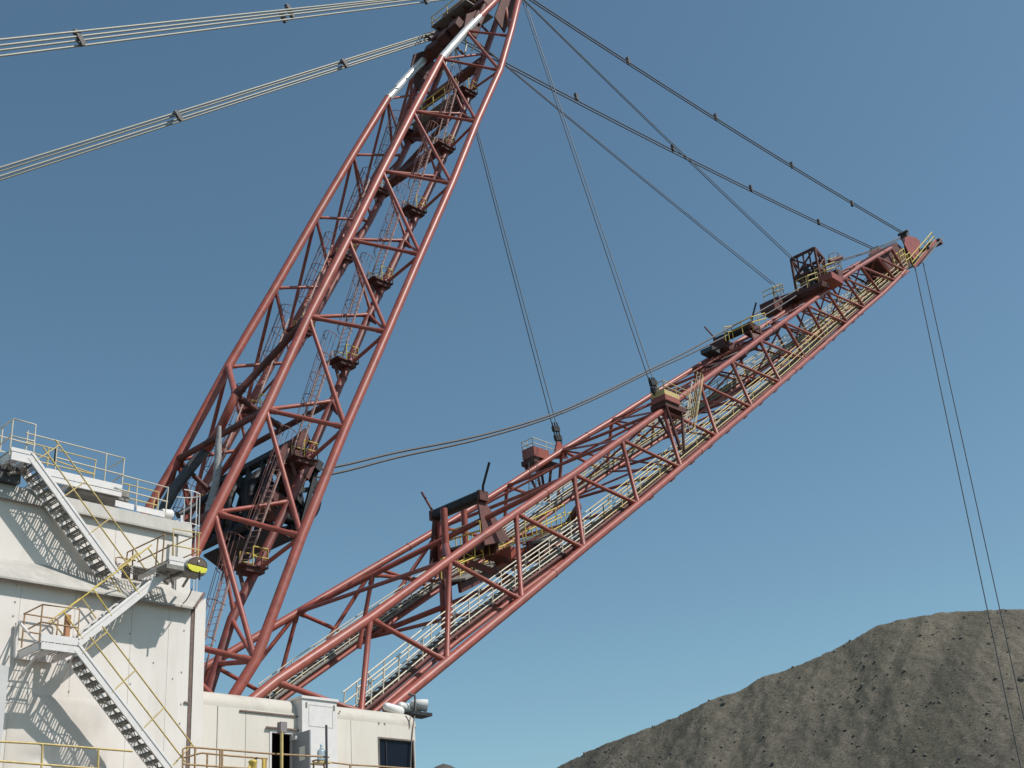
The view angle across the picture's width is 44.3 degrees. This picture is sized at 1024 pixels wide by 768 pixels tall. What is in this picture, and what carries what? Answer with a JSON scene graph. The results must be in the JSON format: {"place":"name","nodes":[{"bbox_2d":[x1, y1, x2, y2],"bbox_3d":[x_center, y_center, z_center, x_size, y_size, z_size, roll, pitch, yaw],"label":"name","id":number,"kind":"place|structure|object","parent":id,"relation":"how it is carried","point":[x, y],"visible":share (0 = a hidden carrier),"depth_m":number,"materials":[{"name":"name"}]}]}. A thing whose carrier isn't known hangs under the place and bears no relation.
{"place":"outdoors","nodes":[
{"label":"outdoors","id":0,"kind":"place"},
{"bbox_2d":[0,0,1023,767],"label":"sky","id":1,"kind":"structure","parent":0,"point":[132,270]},
{"label":"ground","id":2,"kind":"structure","parent":0,"visible":0},
{"bbox_2d":[557,609,1023,767],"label":"spoil heap","id":3,"kind":"object","parent":2,"relation":"on","point":[788,729],"visible":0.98,"depth_m":205.88,"materials":[{"name":"gravel"}]},
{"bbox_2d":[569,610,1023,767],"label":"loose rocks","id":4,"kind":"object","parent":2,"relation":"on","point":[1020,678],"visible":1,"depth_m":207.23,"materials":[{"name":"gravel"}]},
{"bbox_3d":[-22.744,20.138,42.846,33.400,7.482,36.000,-26,-33,37],"label":"main deck","id":5,"kind":"object","parent":2,"relation":"on","visible":0},
{"bbox_2d":[0,665,8,754],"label":"equipment cabinet","id":6,"kind":"object","parent":5,"relation":"on","point":[4,670],"visible":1,"depth_m":34.51,"materials":[{"name":"metal"}]},
{"bbox_2d":[0,741,132,767],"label":"guard rail","id":7,"kind":"object","parent":5,"relation":"on","point":[41,764],"visible":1,"depth_m":33.86,"materials":[{"name":"metal"}]},
{"bbox_2d":[0,483,205,767],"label":"machinery house","id":8,"kind":"structure","parent":5,"relation":"on","point":[157,633],"depth_m":38.59,"materials":[{"name":"white paint"}]},
{"bbox_2d":[0,418,35,485],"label":"stair landing","id":9,"kind":"object","parent":8,"relation":"attached to","point":[10,473],"visible":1,"depth_m":38.40,"materials":[{"name":"metal"}]},
{"bbox_2d":[14,604,79,680],"bbox_3d":[-13.356,7.519,36.391,1.381,1.932,1.640,-26,-33,37],"label":"stair landing","id":10,"kind":"object","parent":8,"relation":"attached to","point":[64,647],"visible":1,"depth_m":36.16,"materials":[{"name":"metal"}]},
{"bbox_2d":[24,430,129,507],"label":"roof platform","id":11,"kind":"structure","parent":8,"relation":"on","point":[107,493],"depth_m":41.66,"materials":[{"name":"metal"}]},
{"bbox_2d":[15,440,141,581],"bbox_3d":[-13.583,4.051,39.416,0.900,4.150,4.025,-26,-33,37],"label":"stair flight","id":12,"kind":"object","parent":8,"relation":"attached to","point":[61,521],"visible":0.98,"depth_m":39.03,"materials":[{"name":"white paint"}]},
{"bbox_2d":[48,544,167,646],"bbox_3d":[-12.303,6.532,38.541,0.850,3.557,3.671,-26,-33,37],"label":"stair flight","id":13,"kind":"object","parent":8,"relation":"attached to","point":[121,606],"visible":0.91,"depth_m":38.32,"materials":[{"name":"white paint"}]},
{"bbox_2d":[115,528,204,587],"bbox_3d":[-11.318,5.546,40.187,1.856,1.550,2.605,-26,-33,37],"label":"stair landing","id":14,"kind":"object","parent":13,"relation":"attached to","point":[176,568],"visible":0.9,"depth_m":39.84,"materials":[{"name":"metal"}]},
{"bbox_2d":[185,557,206,579],"bbox_3d":[-10.102,5.898,40.028,0.468,0.748,0.823,-26,-33,37],"label":"floodlight","id":15,"kind":"object","parent":14,"relation":"attached to","point":[201,564],"visible":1,"depth_m":39.96,"materials":[{"name":"yellow paint"}]},
{"bbox_2d":[115,475,168,516],"bbox_3d":[-12.776,3.912,42.911,1.348,1.482,2.368,-26,-33,37],"label":"guard rail","id":16,"kind":"object","parent":8,"relation":"on","point":[142,509],"visible":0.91,"depth_m":42.34,"materials":[{"name":"metal"}]},
{"bbox_2d":[159,509,173,519],"bbox_3d":[-11.843,4.475,43.105,0.360,0.391,0.457,-26,-33,37],"label":"tank","id":17,"kind":"object","parent":8,"relation":"on","point":[169,514],"visible":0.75,"depth_m":43.00,"materials":[{"name":"metal"}]},
{"bbox_2d":[176,489,199,590],"bbox_3d":[-11.226,6.026,43.234,0.846,4.756,0.802,-26,-33,37],"label":"caged ladder","id":18,"kind":"object","parent":8,"relation":"attached to","point":[182,516],"visible":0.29,"depth_m":43.81,"materials":[{"name":"metal"}]},
{"bbox_2d":[62,626,196,767],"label":"stair flight","id":19,"kind":"object","parent":5,"relation":"on","point":[109,708],"visible":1,"depth_m":36.77,"materials":[{"name":"white paint"}]},
{"bbox_2d":[184,752,267,767],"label":"guard rail","id":20,"kind":"object","parent":5,"relation":"on","point":[253,761],"visible":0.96,"depth_m":39.41,"materials":[{"name":"metal"}]},
{"bbox_2d":[182,746,328,767],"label":"guard rail","id":21,"kind":"object","parent":5,"relation":"on","point":[220,759],"visible":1,"depth_m":38.07,"materials":[{"name":"metal"}]},
{"bbox_2d":[277,722,286,767],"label":"lamp post","id":22,"kind":"object","parent":5,"relation":"on","point":[281,728],"visible":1,"depth_m":39.70,"materials":[{"name":"metal"}]},
{"bbox_2d":[201,691,415,767],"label":"operator cab","id":23,"kind":"object","parent":5,"relation":"on","point":[355,736],"visible":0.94,"depth_m":43.10,"materials":[{"name":"beige paint"}]},
{"bbox_2d":[383,702,403,713],"bbox_3d":[-4.488,12.243,47.057,0.426,0.515,0.995,-20,-29,28],"label":"roof lamp","id":24,"kind":"object","parent":23,"relation":"on","point":[391,708],"visible":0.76,"depth_m":46.88,"materials":[{"name":"metal"}]},
{"bbox_2d":[397,702,416,712],"bbox_3d":[-4.036,12.384,47.801,0.427,0.513,0.981,-15,-27,21],"label":"roof lamp","id":25,"kind":"object","parent":23,"relation":"on","point":[406,707],"visible":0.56,"depth_m":47.60,"materials":[{"name":"metal"}]},
{"bbox_2d":[404,711,431,718],"bbox_3d":[-3.591,12.543,47.642,0.600,0.120,1.000,-26,-33,37],"label":"lamp bracket","id":26,"kind":"object","parent":23,"relation":"attached to","point":[420,715],"visible":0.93,"depth_m":47.49,"materials":[{"name":"black metal"}]},
{"bbox_2d":[410,699,427,711],"bbox_3d":[-3.537,12.297,47.910,0.705,0.557,0.475,0,-26,-10],"label":"roof lamp","id":27,"kind":"object","parent":26,"relation":"on","point":[421,704],"visible":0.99,"depth_m":47.77,"materials":[{"name":"metal"}]},
{"bbox_2d":[325,725,327,767],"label":"thin pole","id":28,"kind":"object","parent":5,"relation":"on","point":[326,746],"visible":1,"depth_m":40.89,"materials":[{"name":"grey metal"}]},
{"bbox_2d":[141,0,521,695],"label":"dragline mast","id":29,"kind":"object","parent":5,"relation":"on","point":[423,74],"visible":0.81,"depth_m":69.43,"materials":[{"name":"metal"}]},
{"bbox_2d":[172,478,194,519],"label":"caged ladder","id":30,"kind":"object","parent":29,"relation":"attached to","point":[181,498],"visible":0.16,"depth_m":65.37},
{"bbox_2d":[157,437,214,516],"bbox_3d":[-16.732,5.100,64.659,0.580,5.845,3.377,-26,-33,37],"label":"air duct","id":31,"kind":"object","parent":29,"relation":"attached to","point":[188,470],"visible":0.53,"depth_m":64.36,"materials":[{"name":"grey metal"}]},
{"bbox_2d":[0,0,380,40],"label":"stay cable","id":32,"kind":"object","parent":29,"relation":"attached to","point":[108,28],"visible":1,"depth_m":65.62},
{"bbox_2d":[72,29,85,46],"bbox_3d":[-20.758,-16.604,60.286,0.200,0.800,0.709,-23,-31,34],"label":"cable spacer","id":33,"kind":"object","parent":32,"relation":"attached to","point":[81,42],"visible":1,"depth_m":60.20,"materials":[{"name":"metal"}]},
{"bbox_2d":[175,492,209,517],"bbox_3d":[-15.056,5.754,59.665,0.340,1.627,1.969,-26,-33,37],"label":"air duct","id":34,"kind":"object","parent":29,"relation":"attached to","point":[179,513],"visible":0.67,"depth_m":59.38,"materials":[{"name":"black metal"}]},
{"bbox_2d":[0,0,396,46],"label":"stay cable","id":35,"kind":"object","parent":29,"relation":"attached to","point":[104,33],"visible":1,"depth_m":66.19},
{"bbox_2d":[195,489,210,525],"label":"mast landing","id":36,"kind":"object","parent":29,"relation":"attached to","point":[202,508],"visible":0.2,"depth_m":65.82,"materials":[{"name":"yellow paint"}]},
{"bbox_2d":[0,0,414,51],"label":"stay cable","id":37,"kind":"object","parent":29,"relation":"attached to","point":[105,37],"visible":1,"depth_m":66.62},
{"bbox_2d":[0,36,425,171],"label":"stay cable","id":38,"kind":"object","parent":29,"relation":"attached to","point":[103,138],"visible":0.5,"depth_m":76.33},
{"bbox_2d":[204,425,221,511],"bbox_3d":[-14.320,4.266,60.214,0.410,5.394,1.431,-10,-26,10],"label":"air duct","id":39,"kind":"object","parent":29,"relation":"hanging from","point":[216,472],"visible":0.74,"depth_m":60.58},
{"bbox_2d":[0,38,428,176],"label":"stay cable","id":40,"kind":"object","parent":29,"relation":"attached to","point":[101,143],"visible":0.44,"depth_m":76.56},
{"bbox_2d":[0,40,429,180],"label":"stay cable","id":41,"kind":"object","parent":29,"relation":"attached to","point":[96,148],"visible":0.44,"depth_m":76.50,"materials":[{"name":"metal"}]},
{"bbox_2d":[0,31,437,168],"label":"stay cable","id":42,"kind":"object","parent":29,"relation":"attached to","point":[96,137],"visible":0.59,"depth_m":76.34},
{"bbox_2d":[173,110,183,121],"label":"cable spacer","id":43,"kind":"object","parent":42,"relation":"attached to","point":[178,115],"visible":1,"depth_m":74.93,"materials":[{"name":"metal"}]},
{"bbox_2d":[0,0,443,56],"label":"stay cable","id":44,"kind":"object","parent":29,"relation":"attached to","point":[106,42],"visible":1,"depth_m":67.25,"materials":[{"name":"metal"}]},
{"bbox_2d":[204,531,243,675],"bbox_3d":[-12.791,9.621,54.592,0.845,6.876,2.219,-22,-30,32],"label":"caged ladder","id":45,"kind":"object","parent":29,"relation":"attached to","point":[220,610],"visible":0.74,"depth_m":54.56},
{"bbox_2d":[204,383,246,493],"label":"caged ladder","id":46,"kind":"object","parent":29,"relation":"attached to","point":[229,424],"visible":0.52,"depth_m":68.37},
{"bbox_2d":[234,546,268,588],"bbox_3d":[-11.840,8.529,56.511,1.020,2.329,1.450,-26,-33,37],"label":"mast landing","id":47,"kind":"object","parent":29,"relation":"attached to","point":[243,568],"visible":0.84,"depth_m":56.37,"materials":[{"name":"yellow paint"}]},
{"bbox_2d":[241,393,265,424],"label":"mast landing","id":48,"kind":"object","parent":29,"relation":"attached to","point":[248,411],"visible":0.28,"depth_m":70.56,"materials":[{"name":"yellow paint"}]},
{"bbox_2d":[202,428,323,570],"bbox_3d":[-12.982,5.953,63.781,7.184,5.818,3.925,-26,-33,37],"label":"sheave frame","id":49,"kind":"object","parent":29,"relation":"attached to","point":[245,488],"visible":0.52,"depth_m":62.30,"materials":[{"name":"black metal"}]},
{"bbox_2d":[238,425,296,563],"bbox_3d":[-11.471,5.228,59.071,0.848,7.464,2.934,-24,-32,35],"label":"caged ladder","id":50,"kind":"object","parent":29,"relation":"attached to","point":[263,497],"visible":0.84,"depth_m":58.87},
{"bbox_2d":[255,304,292,405],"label":"caged ladder","id":51,"kind":"object","parent":29,"relation":"attached to","point":[269,369],"visible":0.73,"depth_m":73.39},
{"bbox_2d":[282,439,317,478],"bbox_3d":[-10.329,3.954,61.275,1.020,2.329,1.450,-26,-33,37],"label":"mast landing","id":52,"kind":"object","parent":29,"relation":"attached to","point":[294,461],"visible":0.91,"depth_m":61.12,"materials":[{"name":"yellow paint"}]},
{"bbox_2d":[286,314,314,349],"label":"mast landing","id":53,"kind":"object","parent":29,"relation":"attached to","point":[308,333],"visible":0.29,"depth_m":75.04,"materials":[{"name":"yellow paint"}]},
{"bbox_2d":[291,330,338,454],"bbox_3d":[-10.018,0.524,63.854,0.847,7.711,2.810,-24,-32,35],"label":"caged ladder","id":54,"kind":"object","parent":29,"relation":"attached to","point":[319,390],"visible":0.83,"depth_m":63.66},
{"bbox_2d":[297,231,336,317],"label":"caged ladder","id":55,"kind":"object","parent":29,"relation":"attached to","point":[315,272],"visible":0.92,"depth_m":77.72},
{"bbox_2d":[326,344,358,379],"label":"mast landing","id":56,"kind":"object","parent":29,"relation":"attached to","point":[337,363],"visible":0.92,"depth_m":65.92,"materials":[{"name":"yellow paint"}]},
{"bbox_2d":[329,244,355,275],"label":"mast landing","id":57,"kind":"object","parent":29,"relation":"attached to","point":[348,257],"visible":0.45,"depth_m":79.64,"materials":[{"name":"yellow paint"}]},
{"bbox_2d":[334,252,374,356],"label":"caged ladder","id":58,"kind":"object","parent":29,"relation":"attached to","point":[358,303],"visible":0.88,"depth_m":68.37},
{"bbox_2d":[339,167,372,233],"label":"caged ladder","id":59,"kind":"object","parent":29,"relation":"attached to","point":[354,197],"visible":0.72,"depth_m":82.68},
{"bbox_2d":[363,265,392,295],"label":"mast landing","id":60,"kind":"object","parent":29,"relation":"attached to","point":[375,283],"visible":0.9,"depth_m":70.54,"materials":[{"name":"yellow paint"}]},
{"bbox_2d":[366,179,391,202],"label":"mast landing","id":61,"kind":"object","parent":29,"relation":"attached to","point":[382,190],"visible":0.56,"depth_m":84.16,"materials":[{"name":"yellow paint"}]},
{"bbox_2d":[374,110,401,169],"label":"caged ladder","id":62,"kind":"object","parent":29,"relation":"attached to","point":[393,136],"visible":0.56,"depth_m":87.10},
{"bbox_2d":[371,182,409,276],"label":"caged ladder","id":63,"kind":"object","parent":29,"relation":"attached to","point":[393,231],"visible":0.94,"depth_m":73.25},
{"bbox_2d":[396,120,414,144],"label":"mast landing","id":64,"kind":"object","parent":29,"relation":"attached to","point":[409,131],"visible":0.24,"depth_m":88.28,"materials":[{"name":"yellow paint"}]},
{"bbox_2d":[402,195,426,222],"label":"mast landing","id":65,"kind":"object","parent":29,"relation":"attached to","point":[409,210],"visible":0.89,"depth_m":75.46,"materials":[{"name":"yellow paint"}]},
{"bbox_2d":[406,120,439,204],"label":"caged ladder","id":66,"kind":"object","parent":29,"relation":"attached to","point":[424,168],"visible":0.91,"depth_m":78.05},
{"bbox_2d":[423,30,436,40],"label":"cable socket","id":67,"kind":"object","parent":29,"relation":"attached to","point":[429,35],"visible":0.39,"depth_m":95.09,"materials":[{"name":"metal"}]},
{"bbox_2d":[411,78,458,128],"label":"cross walk","id":68,"kind":"structure","parent":29,"relation":"attached to","point":[423,118],"depth_m":87.08,"materials":[{"name":"metal"}]},
{"bbox_2d":[429,133,455,158],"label":"mast landing","id":69,"kind":"object","parent":29,"relation":"attached to","point":[440,146],"visible":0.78,"depth_m":80.31,"materials":[{"name":"yellow paint"}]},
{"bbox_2d":[436,66,462,141],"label":"caged ladder","id":70,"kind":"object","parent":29,"relation":"attached to","point":[447,101],"visible":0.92,"depth_m":82.80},
{"bbox_2d":[431,0,492,54],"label":"head platform","id":71,"kind":"structure","parent":29,"relation":"attached to","point":[451,15],"depth_m":93.55,"materials":[{"name":"metal"}]},
{"bbox_2d":[452,78,477,103],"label":"mast landing","id":72,"kind":"object","parent":29,"relation":"attached to","point":[465,90],"visible":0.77,"depth_m":84.88,"materials":[{"name":"yellow paint"}]},
{"bbox_2d":[456,55,551,421],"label":"stay cable","id":73,"kind":"object","parent":29,"relation":"attached to","point":[510,265],"visible":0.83,"depth_m":93.20,"materials":[{"name":"metal"}]},
{"bbox_2d":[456,49,555,421],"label":"stay cable","id":74,"kind":"object","parent":29,"relation":"attached to","point":[511,256],"visible":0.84,"depth_m":93.52,"materials":[{"name":"grey metal"}]},
{"bbox_2d":[522,0,648,379],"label":"stay cable","id":75,"kind":"object","parent":29,"relation":"attached to","point":[586,193],"visible":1,"depth_m":89.71,"materials":[{"name":"metal"}]},
{"bbox_2d":[524,0,653,379],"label":"stay cable","id":76,"kind":"object","parent":29,"relation":"attached to","point":[589,193],"visible":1,"depth_m":90.10,"materials":[{"name":"grey metal"}]},
{"bbox_2d":[480,44,770,283],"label":"stay cable","id":77,"kind":"object","parent":29,"relation":"attached to","point":[626,166],"visible":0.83,"depth_m":108.98,"materials":[{"name":"metal"}]},
{"bbox_2d":[479,42,774,283],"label":"stay cable","id":78,"kind":"object","parent":29,"relation":"attached to","point":[627,165],"visible":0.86,"depth_m":109.06,"materials":[{"name":"grey metal"}]},
{"bbox_2d":[523,0,790,258],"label":"stay cable","id":79,"kind":"object","parent":29,"relation":"attached to","point":[649,123],"visible":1,"depth_m":103.02,"materials":[{"name":"metal"}]},
{"bbox_2d":[525,0,793,258],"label":"stay cable","id":80,"kind":"object","parent":29,"relation":"attached to","point":[655,126],"visible":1,"depth_m":103.47,"materials":[{"name":"grey metal"}]},
{"bbox_2d":[461,42,871,248],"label":"stay cable","id":81,"kind":"object","parent":29,"relation":"attached to","point":[663,147],"visible":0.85,"depth_m":114.11,"materials":[{"name":"metal"}]},
{"bbox_2d":[463,40,872,247],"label":"stay cable","id":82,"kind":"object","parent":29,"relation":"attached to","point":[668,147],"visible":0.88,"depth_m":115.16,"materials":[{"name":"metal"}]},
{"bbox_2d":[529,0,901,233],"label":"stay cable","id":83,"kind":"object","parent":29,"relation":"attached to","point":[702,111],"visible":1,"depth_m":110.69,"materials":[{"name":"metal"}]},
{"bbox_2d":[533,0,901,231],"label":"stay cable","id":84,"kind":"object","parent":29,"relation":"attached to","point":[706,111],"visible":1,"depth_m":111.41,"materials":[{"name":"metal"}]},
{"bbox_2d":[310,759,406,767],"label":"guard rail","id":85,"kind":"object","parent":5,"relation":"on","point":[320,763],"visible":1,"depth_m":41.50,"materials":[{"name":"metal"}]},
{"bbox_2d":[317,744,324,760],"bbox_3d":[-6.225,12.063,41.043,0.280,0.580,0.280,-26,-33,37],"label":"water jug","id":86,"kind":"object","parent":85,"relation":"on","point":[321,751],"visible":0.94,"depth_m":40.93,"materials":[{"name":"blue plastic"}]},
{"bbox_2d":[204,247,906,711],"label":"dragline boom","id":87,"kind":"object","parent":5,"relation":"attached to","point":[370,573],"visible":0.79,"depth_m":75.30,"materials":[{"name":"red paint"}]},
{"bbox_2d":[421,462,509,563],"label":"rope roller","id":88,"kind":"object","parent":87,"relation":"attached to","point":[479,498],"visible":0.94,"depth_m":73.43,"materials":[{"name":"black metal"}]},
{"bbox_2d":[437,503,582,629],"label":"roller station","id":89,"kind":"object","parent":87,"relation":"attached to","point":[491,565],"visible":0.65,"depth_m":73.70,"materials":[{"name":"metal"}]},
{"bbox_2d":[521,437,558,501],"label":"anchor platform","id":90,"kind":"structure","parent":87,"relation":"attached to","point":[529,456],"depth_m":90.57,"materials":[{"name":"metal"}]},
{"bbox_2d":[554,441,567,458],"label":"rope anchor","id":91,"kind":"object","parent":87,"relation":"attached to","point":[558,445],"visible":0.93,"depth_m":92.10,"materials":[{"name":"red paint"}]},
{"bbox_2d":[551,422,561,443],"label":"rope linkage","id":92,"kind":"object","parent":91,"relation":"attached to","point":[556,429],"visible":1,"depth_m":92.56,"materials":[{"name":"black metal"}]},
{"bbox_2d":[258,278,885,700],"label":"boom walkway","id":93,"kind":"structure","parent":87,"relation":"attached to","point":[340,652],"depth_m":88.22,"materials":[{"name":"metal"}]},
{"bbox_2d":[342,259,909,710],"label":"boom walkway","id":94,"kind":"structure","parent":87,"relation":"attached to","point":[478,617],"depth_m":67.10,"materials":[{"name":"grey metal"}]},
{"bbox_2d":[650,380,690,451],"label":"anchor platform","id":95,"kind":"structure","parent":87,"relation":"attached to","point":[667,400],"depth_m":84.96,"materials":[{"name":"metal"}]},
{"bbox_2d":[648,377,658,395],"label":"rope linkage","id":96,"kind":"object","parent":95,"relation":"attached to","point":[652,382],"visible":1,"depth_m":85.31,"materials":[{"name":"black metal"}]},
{"bbox_2d":[681,371,703,454],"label":"caged ladder","id":97,"kind":"object","parent":87,"relation":"attached to","point":[687,412],"visible":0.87,"depth_m":88.10,"materials":[{"name":"metal"}]},
{"bbox_2d":[704,302,759,357],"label":"rope roller","id":98,"kind":"object","parent":87,"relation":"attached to","point":[738,332],"visible":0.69,"depth_m":106.48,"materials":[{"name":"black metal"}]},
{"bbox_2d":[698,313,779,375],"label":"roller station","id":99,"kind":"object","parent":87,"relation":"attached to","point":[721,346],"visible":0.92,"depth_m":106.31,"materials":[{"name":"red metal"}]},
{"bbox_2d":[759,247,843,317],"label":"rope tower","id":100,"kind":"structure","parent":87,"relation":"attached to","point":[818,279],"depth_m":121.28,"materials":[{"name":"red metal"}]},
{"bbox_2d":[317,294,797,477],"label":"steel rope","id":101,"kind":"object","parent":100,"relation":"attached to","point":[397,457],"visible":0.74,"depth_m":81.98,"materials":[{"name":"metal"}]},
{"bbox_2d":[321,283,807,469],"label":"steel rope","id":102,"kind":"object","parent":100,"relation":"attached to","point":[411,449],"visible":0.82,"depth_m":81.81,"materials":[{"name":"metal"}]},
{"bbox_2d":[810,237,900,271],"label":"steel rope","id":103,"kind":"object","parent":100,"relation":"attached to","point":[866,251],"visible":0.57,"depth_m":133.27,"materials":[{"name":"metal"}]},
{"bbox_2d":[858,229,942,281],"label":"boom point","id":104,"kind":"structure","parent":87,"relation":"attached to","point":[913,253],"depth_m":139.13,"materials":[{"name":"red paint"}]},
{"bbox_2d":[822,238,900,267],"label":"steel rope","id":105,"kind":"object","parent":104,"relation":"attached to","point":[865,253],"visible":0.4,"depth_m":136.09,"materials":[{"name":"metal"}]},
{"bbox_2d":[915,268,1020,767],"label":"steel rope","id":106,"kind":"object","parent":104,"relation":"hanging from","point":[969,525],"visible":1,"depth_m":126.14,"materials":[{"name":"metal"}]},
{"bbox_2d":[923,263,1023,718],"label":"steel rope","id":107,"kind":"object","parent":104,"relation":"hanging from","point":[975,497],"visible":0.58,"depth_m":134.91,"materials":[{"name":"metal"}]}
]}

